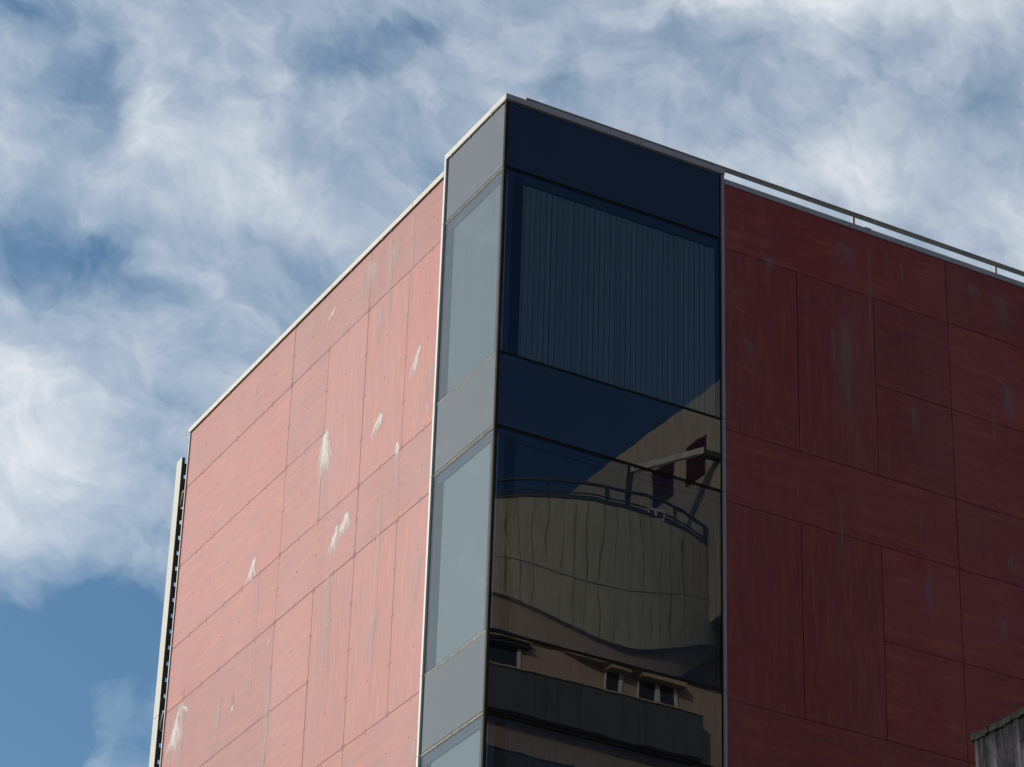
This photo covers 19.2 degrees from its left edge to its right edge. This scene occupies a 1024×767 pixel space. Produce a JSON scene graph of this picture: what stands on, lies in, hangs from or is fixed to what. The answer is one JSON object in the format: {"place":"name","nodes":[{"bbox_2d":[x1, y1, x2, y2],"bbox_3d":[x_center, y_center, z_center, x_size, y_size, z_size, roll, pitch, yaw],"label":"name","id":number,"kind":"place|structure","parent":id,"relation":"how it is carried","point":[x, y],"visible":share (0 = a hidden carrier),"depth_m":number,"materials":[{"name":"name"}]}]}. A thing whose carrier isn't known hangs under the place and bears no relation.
{"place":"outdoors","nodes":[
{"label":"outdoors","id":0,"kind":"place"},
{"bbox_2d":[0,0,1023,766],"label":"sky","id":1,"kind":"structure","parent":0,"point":[181,181],"materials":[{"name":"blue"}]},
{"bbox_2d":[149,93,1023,766],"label":"office building","id":2,"kind":"structure","parent":0,"point":[525,431],"depth_m":37.99,"materials":[{"name":"red wood grain laminate"},{"name":"glass"},{"name":"grey metal"}]},
{"bbox_2d":[423,715,494,766],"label":"window","id":3,"kind":"structure","parent":2,"relation":"in","point":[462,750],"depth_m":34.40,"materials":[{"name":"grey glass"}]},
{"bbox_2d":[427,428,504,671],"bbox_3d":[-0.545,1.996,35.857,0.120,2.605,1.553,16,-32,-24],"label":"window","id":4,"kind":"structure","parent":2,"relation":"in","point":[459,554],"depth_m":35.86,"materials":[{"name":"grey glass"}]},
{"bbox_2d":[439,169,513,400],"bbox_3d":[-0.440,-1.199,37.620,0.120,2.592,1.553,16,-32,-24],"label":"window","id":5,"kind":"structure","parent":2,"relation":"in","point":[468,337],"depth_m":37.61,"materials":[{"name":"grey glass"}]},
{"bbox_2d":[479,717,694,766],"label":"window","id":6,"kind":"structure","parent":2,"relation":"in","point":[525,745],"depth_m":34.45,"materials":[{"name":"black glass"}]},
{"bbox_2d":[484,431,719,688],"bbox_3d":[1.119,2.097,35.940,3.155,2.607,0.150,17,-32,-25],"label":"window","id":7,"kind":"structure","parent":2,"relation":"in","point":[610,560],"depth_m":35.97,"materials":[{"name":"black glass"}]},
{"bbox_2d":[494,172,718,416],"bbox_3d":[1.225,-1.098,37.703,3.155,2.594,0.150,17,-32,-25],"label":"window","id":8,"kind":"structure","parent":2,"relation":"in","point":[610,294],"depth_m":37.74,"materials":[{"name":"blue glass"}]},
{"label":"road","id":9,"kind":"structure","parent":0,"visible":0},
{"bbox_2d":[971,707,1023,766],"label":"concrete building","id":10,"kind":"structure","parent":9,"relation":"on","point":[999,743],"depth_m":13.54,"materials":[{"name":"grey concrete"}]}
]}

